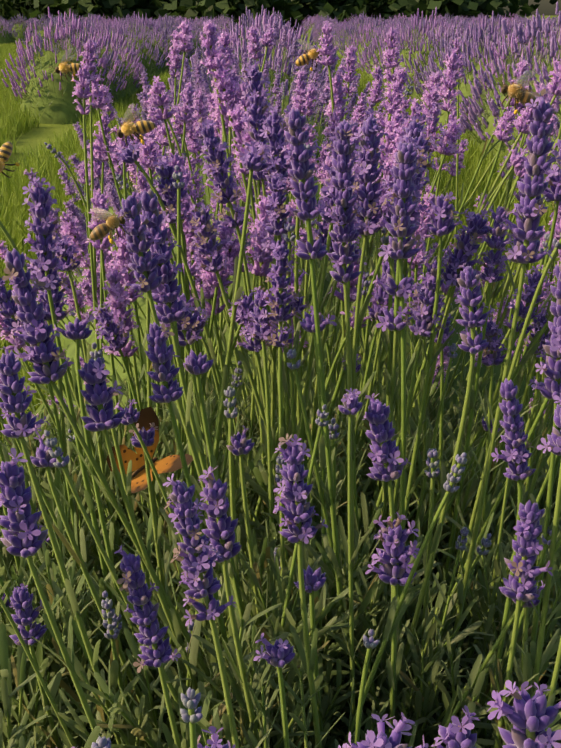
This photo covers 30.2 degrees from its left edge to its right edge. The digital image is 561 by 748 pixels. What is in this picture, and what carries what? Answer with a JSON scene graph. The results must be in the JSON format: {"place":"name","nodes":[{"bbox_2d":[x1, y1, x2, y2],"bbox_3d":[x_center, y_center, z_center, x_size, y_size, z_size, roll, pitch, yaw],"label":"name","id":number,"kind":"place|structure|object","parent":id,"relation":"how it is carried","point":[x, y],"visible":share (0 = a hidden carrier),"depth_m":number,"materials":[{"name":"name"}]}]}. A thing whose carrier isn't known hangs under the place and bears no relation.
{"place":"outdoors","nodes":[
{"label":"outdoors","id":0,"kind":"place"},
{"bbox_2d":[0,84,22,100],"bbox_3d":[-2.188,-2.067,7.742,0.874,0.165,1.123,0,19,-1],"label":"grass","id":1,"kind":"structure","parent":0,"point":[3,93],"depth_m":7.65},
{"bbox_2d":[0,63,25,73],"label":"grass","id":2,"kind":"structure","parent":0,"point":[9,69],"depth_m":11.45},
{"bbox_2d":[0,103,43,142],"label":"grass","id":3,"kind":"structure","parent":0,"point":[20,124],"depth_m":6.06,"materials":[{"name":"plant"}]},
{"bbox_2d":[0,336,72,446],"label":"grass","id":4,"kind":"structure","parent":0,"point":[35,400],"depth_m":1.73,"materials":[{"name":"plant"}]},
{"bbox_2d":[0,219,86,390],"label":"grass","id":5,"kind":"structure","parent":0,"point":[3,265],"depth_m":2.58,"materials":[{"name":"plant"}]},
{"bbox_2d":[0,137,132,199],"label":"grass","id":6,"kind":"structure","parent":0,"point":[43,167],"depth_m":4.12,"materials":[{"name":"plant"}]},
{"bbox_2d":[41,119,167,159],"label":"grass","id":7,"kind":"structure","parent":0,"point":[70,137],"depth_m":5.05,"materials":[{"name":"plant"}]},
{"bbox_2d":[67,101,169,132],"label":"grass","id":8,"kind":"structure","parent":0,"point":[114,121],"depth_m":6.10,"materials":[{"name":"plant"}]},
{"bbox_2d":[100,89,170,115],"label":"grass","id":9,"kind":"structure","parent":0,"point":[129,102],"depth_m":7.00,"materials":[{"name":"plant"}]},
{"bbox_2d":[118,84,171,102],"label":"grass","id":10,"kind":"structure","parent":0,"point":[142,92],"depth_m":7.74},
{"bbox_2d":[140,76,178,91],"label":"grass","id":11,"kind":"structure","parent":0,"point":[166,84],"depth_m":8.96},
{"bbox_2d":[150,69,192,83],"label":"grass","id":12,"kind":"structure","parent":0,"point":[166,76],"depth_m":9.78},
{"bbox_2d":[0,16,558,436],"bbox_3d":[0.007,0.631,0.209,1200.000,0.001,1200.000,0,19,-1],"label":"ground","id":13,"kind":"structure","parent":0,"point":[34,134],"depth_m":5.84,"materials":[{"name":"plant"}]},
{"bbox_2d":[0,17,12,43],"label":"bush","id":14,"kind":"object","parent":13,"relation":"on","point":[5,36],"visible":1,"depth_m":24.80,"materials":[{"name":"green plant"}]},
{"bbox_2d":[1,23,17,42],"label":"bush","id":15,"kind":"object","parent":13,"relation":"on","point":[12,39],"visible":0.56,"depth_m":25.52,"materials":[{"name":"purple plant"}]},
{"bbox_2d":[0,67,18,79],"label":"grass","id":16,"kind":"structure","parent":13,"relation":"on","point":[5,72],"depth_m":10.62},
{"bbox_2d":[0,126,20,155],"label":"grass","id":17,"kind":"structure","parent":13,"relation":"on","point":[3,141],"depth_m":5.17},
{"bbox_2d":[0,91,24,120],"bbox_3d":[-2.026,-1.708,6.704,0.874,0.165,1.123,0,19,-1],"label":"grass","id":18,"kind":"structure","parent":13,"relation":"on","point":[9,106],"depth_m":6.69,"materials":[{"name":"plant"}]},
{"bbox_2d":[8,14,33,40],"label":"bush","id":19,"kind":"object","parent":13,"relation":"on","point":[19,29],"visible":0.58,"depth_m":27.13,"materials":[{"name":"green plant"}]},
{"bbox_2d":[22,15,60,49],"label":"bush","id":20,"kind":"object","parent":13,"relation":"on","point":[42,30],"visible":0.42,"depth_m":17.66,"materials":[{"name":"purple plant"}]},
{"bbox_2d":[0,0,84,23],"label":"shrub","id":21,"kind":"object","parent":13,"relation":"on","point":[14,11],"visible":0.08,"depth_m":34.28,"materials":[{"name":"green plant"}]},
{"bbox_2d":[40,14,72,39],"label":"bush","id":22,"kind":"object","parent":13,"relation":"on","point":[56,22],"visible":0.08,"depth_m":19.49,"materials":[{"name":"purple plant"}]},
{"bbox_2d":[0,167,123,257],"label":"grass","id":23,"kind":"structure","parent":13,"relation":"on","point":[13,207],"depth_m":3.32,"materials":[{"name":"plant"}]},
{"bbox_2d":[1,7,125,124],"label":"bush","id":24,"kind":"object","parent":13,"relation":"on","point":[48,93],"visible":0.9,"depth_m":6.67,"materials":[{"name":"green plant"}]},
{"bbox_2d":[18,13,124,107],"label":"bush","id":25,"kind":"object","parent":13,"relation":"on","point":[112,84],"visible":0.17,"depth_m":7.34,"materials":[{"name":"purple plant"}]},
{"bbox_2d":[57,21,96,48],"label":"bush","id":26,"kind":"object","parent":13,"relation":"on","point":[79,36],"visible":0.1,"depth_m":14.77,"materials":[{"name":"purple plant"}]},
{"bbox_2d":[0,0,155,20],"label":"shrub","id":27,"kind":"object","parent":13,"relation":"on","point":[8,8],"visible":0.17,"depth_m":34.00,"materials":[{"name":"green plant"}]},
{"bbox_2d":[55,14,144,82],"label":"bush","id":28,"kind":"object","parent":13,"relation":"on","point":[100,29],"visible":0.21,"depth_m":8.29,"materials":[{"name":"purple plant"}]},
{"bbox_2d":[84,15,116,42],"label":"bush","id":29,"kind":"object","parent":13,"relation":"on","point":[100,18],"visible":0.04,"depth_m":15.93,"materials":[{"name":"purple plant"}]},
{"bbox_2d":[65,26,148,103],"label":"bush","id":30,"kind":"object","parent":13,"relation":"on","point":[130,81],"visible":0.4,"depth_m":7.75,"materials":[{"name":"purple plant"}]},
{"bbox_2d":[8,0,212,24],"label":"shrub","id":31,"kind":"object","parent":13,"relation":"on","point":[124,8],"visible":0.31,"depth_m":32.69,"materials":[{"name":"green plant"}]},
{"bbox_2d":[104,15,130,38],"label":"bush","id":32,"kind":"object","parent":13,"relation":"on","point":[115,19],"visible":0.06,"depth_m":18.26,"materials":[{"name":"purple plant"}]},
{"bbox_2d":[100,32,148,91],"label":"bush","id":33,"kind":"object","parent":13,"relation":"on","point":[139,67],"visible":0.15,"depth_m":8.88,"materials":[{"name":"purple plant"}]},
{"bbox_2d":[79,0,179,19],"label":"shrub","id":34,"kind":"object","parent":13,"relation":"on","point":[152,9],"depth_m":33.44,"materials":[{"name":"green plant"}]},
{"bbox_2d":[117,15,147,38],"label":"bush","id":35,"kind":"object","parent":13,"relation":"on","point":[130,21],"visible":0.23,"depth_m":19.30,"materials":[{"name":"purple plant"}]},
{"bbox_2d":[105,23,163,82],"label":"bush","id":36,"kind":"object","parent":13,"relation":"on","point":[145,58],"visible":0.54,"depth_m":10.58,"materials":[{"name":"purple plant"}]},
{"bbox_2d":[111,11,171,76],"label":"bush","id":37,"kind":"object","parent":13,"relation":"on","point":[165,65],"visible":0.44,"depth_m":11.14,"materials":[{"name":"purple plant"}]},
{"bbox_2d":[132,22,171,69],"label":"bush","id":38,"kind":"object","parent":13,"relation":"on","point":[165,30],"visible":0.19,"depth_m":11.75,"materials":[{"name":"purple plant"}]},
{"bbox_2d":[139,14,190,57],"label":"bush","id":39,"kind":"object","parent":13,"relation":"on","point":[165,22],"visible":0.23,"depth_m":12.96,"materials":[{"name":"purple plant"}]},
{"bbox_2d":[146,16,194,60],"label":"bush","id":40,"kind":"object","parent":13,"relation":"on","point":[171,22],"visible":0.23,"depth_m":13.61,"materials":[{"name":"purple plant"}]},
{"bbox_2d":[151,27,191,62],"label":"bush","id":41,"kind":"object","parent":13,"relation":"on","point":[181,52],"visible":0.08,"depth_m":12.45,"materials":[{"name":"purple plant"}]},
{"bbox_2d":[167,16,202,56],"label":"bush","id":42,"kind":"object","parent":13,"relation":"on","point":[196,45],"visible":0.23,"depth_m":14.89,"materials":[{"name":"purple plant"}]},
{"bbox_2d":[175,19,205,49],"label":"bush","id":43,"kind":"object","parent":13,"relation":"on","point":[194,30],"depth_m":15.97,"materials":[{"name":"purple plant"}]},
{"bbox_2d":[151,0,255,20],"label":"shrub","id":44,"kind":"object","parent":13,"relation":"on","point":[168,6],"visible":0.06,"depth_m":32.58,"materials":[{"name":"green plant"}]},
{"bbox_2d":[52,57,356,277],"bbox_3d":[-0.154,-0.478,2.543,0.835,0.569,0.872,3,19,9],"label":"bush","id":45,"kind":"object","parent":13,"relation":"on","point":[276,91],"visible":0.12,"depth_m":2.50,"materials":[{"name":"purple plant"}]},
{"bbox_2d":[216,16,234,30],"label":"bush","id":46,"kind":"object","parent":13,"relation":"on","point":[223,19],"visible":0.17,"depth_m":27.85,"materials":[{"name":"purple plant"}]},
{"bbox_2d":[114,35,359,193],"bbox_3d":[-0.090,-0.660,2.998,0.846,0.615,0.883,8,21,21],"label":"bush","id":47,"kind":"object","parent":13,"relation":"on","point":[294,49],"visible":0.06,"depth_m":2.94,"materials":[{"name":"purple plant"}]},
{"bbox_2d":[24,61,453,356],"bbox_3d":[-0.069,-0.298,1.993,0.872,0.588,0.835,0,19,-1],"label":"bush","id":48,"kind":"object","parent":13,"relation":"on","point":[113,198],"visible":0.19,"depth_m":1.89,"materials":[{"name":"purple plant"}]},
{"bbox_2d":[169,9,330,116],"bbox_3d":[-0.120,-1.369,4.943,0.826,0.682,0.808,6,20,16],"label":"bush","id":49,"kind":"object","parent":13,"relation":"on","point":[271,70],"visible":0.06,"depth_m":4.86,"materials":[{"name":"purple plant"}]},
{"bbox_2d":[196,14,307,84],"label":"bush","id":50,"kind":"object","parent":13,"relation":"on","point":[259,33],"visible":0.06,"depth_m":5.89,"materials":[{"name":"purple plant"}]},
{"bbox_2d":[204,5,303,69],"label":"bush","id":51,"kind":"object","parent":13,"relation":"on","point":[244,20],"visible":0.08,"depth_m":6.79,"materials":[{"name":"purple plant"}]},
{"bbox_2d":[163,0,368,36],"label":"shrub","id":52,"kind":"object","parent":13,"relation":"on","point":[288,9],"visible":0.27,"depth_m":31.95,"materials":[{"name":"green plant"}]},
{"bbox_2d":[234,24,298,71],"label":"bush","id":53,"kind":"object","parent":13,"relation":"on","point":[253,43],"depth_m":6.34,"materials":[{"name":"purple plant"}]},
{"bbox_2d":[148,22,385,149],"bbox_3d":[-0.062,-0.830,3.446,0.873,0.643,0.912,-4,20,-12],"label":"bush","id":54,"kind":"object","parent":13,"relation":"on","point":[279,69],"visible":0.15,"depth_m":3.37,"materials":[{"name":"purple plant"}]},
{"bbox_2d":[168,31,365,163],"bbox_3d":[-0.076,-0.991,3.962,0.889,0.609,0.958,-14,23,-35],"label":"bush","id":55,"kind":"object","parent":13,"relation":"on","point":[288,73],"visible":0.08,"depth_m":3.86,"materials":[{"name":"purple plant"}]},
{"bbox_2d":[231,7,316,54],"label":"bush","id":56,"kind":"object","parent":13,"relation":"on","point":[306,37],"visible":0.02,"depth_m":7.39,"materials":[{"name":"purple plant"}]},
{"bbox_2d":[205,17,342,106],"bbox_3d":[-0.065,-1.537,5.466,0.821,0.657,0.762,-8,21,-22],"label":"bush","id":57,"kind":"object","parent":13,"relation":"on","point":[281,36],"visible":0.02,"depth_m":5.38,"materials":[{"name":"purple plant"}]},
{"bbox_2d":[0,20,560,747],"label":"lavender","id":58,"kind":"object","parent":13,"relation":"on","point":[304,554],"visible":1,"depth_m":0.59,"materials":[{"name":"purple plant"}]},
{"bbox_2d":[0,142,19,177],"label":"bee","id":59,"kind":"object","parent":58,"relation":"attached to","point":[6,148],"visible":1,"depth_m":0.71},
{"bbox_2d":[48,48,82,82],"bbox_3d":[-0.204,-0.292,0.991,0.035,0.028,0.026,-10,37,-1],"label":"bee","id":60,"kind":"object","parent":58,"relation":"on","point":[64,67],"visible":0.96,"depth_m":0.99},
{"bbox_2d":[90,208,130,246],"bbox_3d":[-0.079,-0.068,0.481,0.020,0.017,0.017,0,19,-1],"label":"bee","id":61,"kind":"object","parent":58,"relation":"attached to","point":[110,225],"visible":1,"depth_m":0.48},
{"bbox_2d":[108,103,155,145],"bbox_3d":[-0.103,-0.170,0.711,0.027,0.028,0.026,13,23,33],"label":"bee","id":62,"kind":"object","parent":58,"relation":"on","point":[128,127],"visible":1,"depth_m":0.71},
{"bbox_2d":[106,406,192,492],"bbox_3d":[-0.085,0.055,0.654,0.043,0.036,0.047,-36,73,-19],"label":"butterfly","id":63,"kind":"object","parent":58,"relation":"on","point":[146,419],"visible":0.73,"depth_m":0.65},
{"bbox_2d":[295,39,321,72],"bbox_3d":[0.029,-0.304,0.993,0.032,0.031,0.024,-13,23,-33],"label":"bee","id":64,"kind":"object","parent":58,"relation":"attached to","point":[309,53],"visible":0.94,"depth_m":0.99},
{"bbox_2d":[495,70,538,114],"bbox_3d":[0.140,-0.166,0.614,0.030,0.023,0.022,20,48,-1],"label":"bee","id":65,"kind":"object","parent":58,"relation":"attached to","point":[519,91],"visible":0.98,"depth_m":0.61},
{"bbox_2d":[0,88,560,433],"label":"bush","id":66,"kind":"object","parent":13,"relation":"on","point":[70,228],"visible":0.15,"depth_m":1.41,"materials":[{"name":"purple plant"}]},
{"bbox_2d":[261,15,327,82],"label":"bush","id":67,"kind":"object","parent":13,"relation":"on","point":[310,39],"depth_m":7.84,"materials":[{"name":"purple plant"}]},
{"bbox_2d":[216,0,391,31],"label":"shrub","id":68,"kind":"object","parent":13,"relation":"on","point":[340,9],"visible":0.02,"depth_m":33.26,"materials":[{"name":"green plant"}]},
{"bbox_2d":[302,14,321,41],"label":"bush","id":69,"kind":"object","parent":13,"relation":"on","point":[310,27],"visible":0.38,"depth_m":26.08,"materials":[{"name":"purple plant"}]},
{"bbox_2d":[312,18,339,45],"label":"bush","id":70,"kind":"object","parent":13,"relation":"on","point":[317,44],"visible":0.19,"depth_m":20.12,"materials":[{"name":"purple plant"}]},
{"bbox_2d":[313,19,345,49],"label":"bush","id":71,"kind":"object","parent":13,"relation":"on","point":[319,41],"visible":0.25,"depth_m":19.46,"materials":[{"name":"purple plant"}]},
{"bbox_2d":[319,24,348,45],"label":"bush","id":72,"kind":"object","parent":13,"relation":"on","point":[333,28],"visible":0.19,"depth_m":18.36,"materials":[{"name":"purple plant"}]},
{"bbox_2d":[330,20,357,49],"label":"bush","id":73,"kind":"object","parent":13,"relation":"on","point":[337,35],"visible":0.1,"depth_m":15.97,"materials":[{"name":"purple plant"}]},
{"bbox_2d":[292,0,399,19],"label":"shrub","id":74,"kind":"object","parent":13,"relation":"on","point":[364,3],"visible":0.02,"depth_m":33.84,"materials":[{"name":"green plant"}]},
{"bbox_2d":[331,18,366,56],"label":"bush","id":75,"kind":"object","parent":13,"relation":"on","point":[338,52],"visible":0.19,"depth_m":14.73,"materials":[{"name":"purple plant"}]},
{"bbox_2d":[338,11,384,58],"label":"bush","id":76,"kind":"object","parent":13,"relation":"on","point":[350,33],"visible":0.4,"depth_m":13.50,"materials":[{"name":"purple plant"}]},
{"bbox_2d":[341,19,386,69],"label":"bush","id":77,"kind":"object","parent":13,"relation":"on","point":[367,31],"visible":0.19,"depth_m":11.62,"materials":[{"name":"purple plant"}]},
{"bbox_2d":[345,18,383,49],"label":"bush","id":78,"kind":"object","parent":13,"relation":"on","point":[371,34],"visible":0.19,"depth_m":12.91,"materials":[{"name":"purple plant"}]},
{"bbox_2d":[342,83,408,101],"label":"grass","id":79,"kind":"structure","parent":13,"relation":"on","point":[361,90],"depth_m":7.88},
{"bbox_2d":[325,0,447,19],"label":"shrub","id":80,"kind":"object","parent":13,"relation":"on","point":[393,13],"visible":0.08,"depth_m":33.92,"materials":[{"name":"green plant"}]},
{"bbox_2d":[357,23,419,74],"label":"bush","id":81,"kind":"object","parent":13,"relation":"on","point":[372,47],"visible":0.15,"depth_m":10.49,"materials":[{"name":"purple plant"}]},
{"bbox_2d":[360,21,420,70],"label":"bush","id":82,"kind":"object","parent":13,"relation":"on","point":[386,27],"visible":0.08,"depth_m":11.11,"materials":[{"name":"purple plant"}]},
{"bbox_2d":[360,21,429,81],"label":"bush","id":83,"kind":"object","parent":13,"relation":"on","point":[375,44],"visible":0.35,"depth_m":9.89,"materials":[{"name":"purple plant"}]},
{"bbox_2d":[343,116,479,159],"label":"grass","id":84,"kind":"structure","parent":13,"relation":"on","point":[462,136],"depth_m":4.92,"materials":[{"name":"plant"}]},
{"bbox_2d":[370,6,458,102],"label":"bush","id":85,"kind":"object","parent":13,"relation":"on","point":[410,54],"visible":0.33,"depth_m":7.94,"materials":[{"name":"purple plant"}]},
{"bbox_2d":[402,14,427,45],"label":"bush","id":86,"kind":"object","parent":13,"relation":"on","point":[410,25],"visible":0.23,"depth_m":18.35,"materials":[{"name":"purple plant"}]},
{"bbox_2d":[403,17,434,43],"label":"bush","id":87,"kind":"object","parent":13,"relation":"on","point":[422,26],"visible":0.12,"depth_m":17.81,"materials":[{"name":"purple plant"}]},
{"bbox_2d":[418,20,450,44],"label":"bush","id":88,"kind":"object","parent":13,"relation":"on","point":[439,24],"visible":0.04,"depth_m":15.45,"materials":[{"name":"purple plant"}]},
{"bbox_2d":[360,0,533,24],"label":"shrub","id":89,"kind":"object","parent":13,"relation":"on","point":[464,8],"visible":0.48,"depth_m":33.38,"materials":[{"name":"green plant"}]},
{"bbox_2d":[436,14,458,28],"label":"bush","id":90,"kind":"object","parent":13,"relation":"on","point":[452,20],"visible":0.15,"depth_m":22.39,"materials":[{"name":"purple plant"}]},
{"bbox_2d":[406,17,497,103],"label":"bush","id":91,"kind":"object","parent":13,"relation":"on","point":[431,36],"visible":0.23,"depth_m":7.55,"materials":[{"name":"purple plant"}]},
{"bbox_2d":[414,25,509,104],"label":"bush","id":92,"kind":"object","parent":13,"relation":"on","point":[442,43],"visible":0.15,"depth_m":7.12,"materials":[{"name":"purple plant"}]},
{"bbox_2d":[421,21,510,108],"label":"bush","id":93,"kind":"object","parent":13,"relation":"on","point":[441,63],"visible":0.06,"depth_m":6.59,"materials":[{"name":"purple plant"}]},
{"bbox_2d":[449,18,497,45],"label":"bush","id":94,"kind":"object","parent":13,"relation":"on","point":[478,25],"visible":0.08,"depth_m":12.60,"materials":[{"name":"purple plant"}]},
{"bbox_2d":[467,14,500,34],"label":"bush","id":95,"kind":"object","parent":13,"relation":"on","point":[489,20],"visible":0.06,"depth_m":18.22,"materials":[{"name":"purple plant"}]},
{"bbox_2d":[419,12,555,140],"bbox_3d":[1.159,-1.598,5.613,0.806,0.676,0.789,5,20,14],"label":"bush","id":96,"kind":"object","parent":13,"relation":"on","point":[465,88],"visible":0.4,"depth_m":5.50,"materials":[{"name":"purple plant"}]},
{"bbox_2d":[440,18,550,101],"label":"bush","id":97,"kind":"object","parent":13,"relation":"on","point":[474,55],"visible":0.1,"depth_m":6.08,"materials":[{"name":"purple plant"}]},
{"bbox_2d":[450,1,560,172],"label":"bush","id":98,"kind":"object","parent":13,"relation":"on","point":[488,121],"visible":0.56,"depth_m":4.57,"materials":[{"name":"purple plant"}]},
{"bbox_2d":[459,17,559,147],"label":"bush","id":99,"kind":"object","parent":13,"relation":"on","point":[505,66],"visible":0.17,"depth_m":5.12,"materials":[{"name":"purple plant"}]},
{"bbox_2d":[473,35,560,163],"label":"bush","id":100,"kind":"object","parent":13,"relation":"on","point":[495,111],"visible":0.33,"depth_m":4.15,"materials":[{"name":"purple plant"}]},
{"bbox_2d":[507,14,558,60],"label":"bush","id":101,"kind":"object","parent":13,"relation":"on","point":[530,21],"visible":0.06,"depth_m":10.18,"materials":[{"name":"purple plant"}]},
{"bbox_2d":[513,57,560,205],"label":"bush","id":102,"kind":"object","parent":13,"relation":"on","point":[556,105],"visible":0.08,"depth_m":3.75,"materials":[{"name":"purple plant"}]},
{"bbox_2d":[528,33,558,69],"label":"bush","id":103,"kind":"object","parent":13,"relation":"on","point":[545,47],"visible":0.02,"depth_m":9.65,"materials":[{"name":"purple plant"}]},
{"bbox_2d":[535,15,560,38],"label":"bush","id":104,"kind":"object","parent":13,"relation":"on","point":[557,25],"visible":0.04,"depth_m":14.14,"materials":[{"name":"purple plant"}]},
{"bbox_2d":[546,115,560,210],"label":"bush","id":105,"kind":"object","parent":13,"relation":"on","point":[557,123],"visible":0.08,"depth_m":3.24,"materials":[{"name":"purple plant"}]},
{"bbox_2d":[333,70,373,81],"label":"grass","id":106,"kind":"structure","parent":0,"point":[368,77],"depth_m":9.78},
{"bbox_2d":[325,76,385,92],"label":"grass","id":107,"kind":"structure","parent":0,"point":[363,83],"depth_m":8.97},
{"bbox_2d":[327,92,420,116],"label":"grass","id":108,"kind":"structure","parent":0,"point":[377,104],"depth_m":7.08,"materials":[{"name":"plant"}]},
{"bbox_2d":[342,102,437,125],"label":"plant","id":109,"kind":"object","parent":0,"point":[409,111],"depth_m":6.33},
{"bbox_2d":[384,138,518,199],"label":"grass","id":110,"kind":"structure","parent":0,"point":[469,161],"depth_m":4.15,"materials":[{"name":"plant"}]},
{"bbox_2d":[381,167,554,267],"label":"grass","id":111,"kind":"structure","parent":0,"point":[546,218],"depth_m":3.40,"materials":[{"name":"plant"}]},
{"bbox_2d":[425,217,559,355],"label":"grass","id":112,"kind":"structure","parent":0,"point":[530,265],"depth_m":2.51,"materials":[{"name":"plant"}]},
{"bbox_2d":[502,0,560,15],"label":"sky","id":113,"kind":"structure","parent":0,"point":[546,8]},
{"bbox_2d":[509,0,557,10],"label":"tree","id":114,"kind":"object","parent":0,"point":[535,6],"visible":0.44,"depth_m":42.83,"materials":[{"name":"green plant"}]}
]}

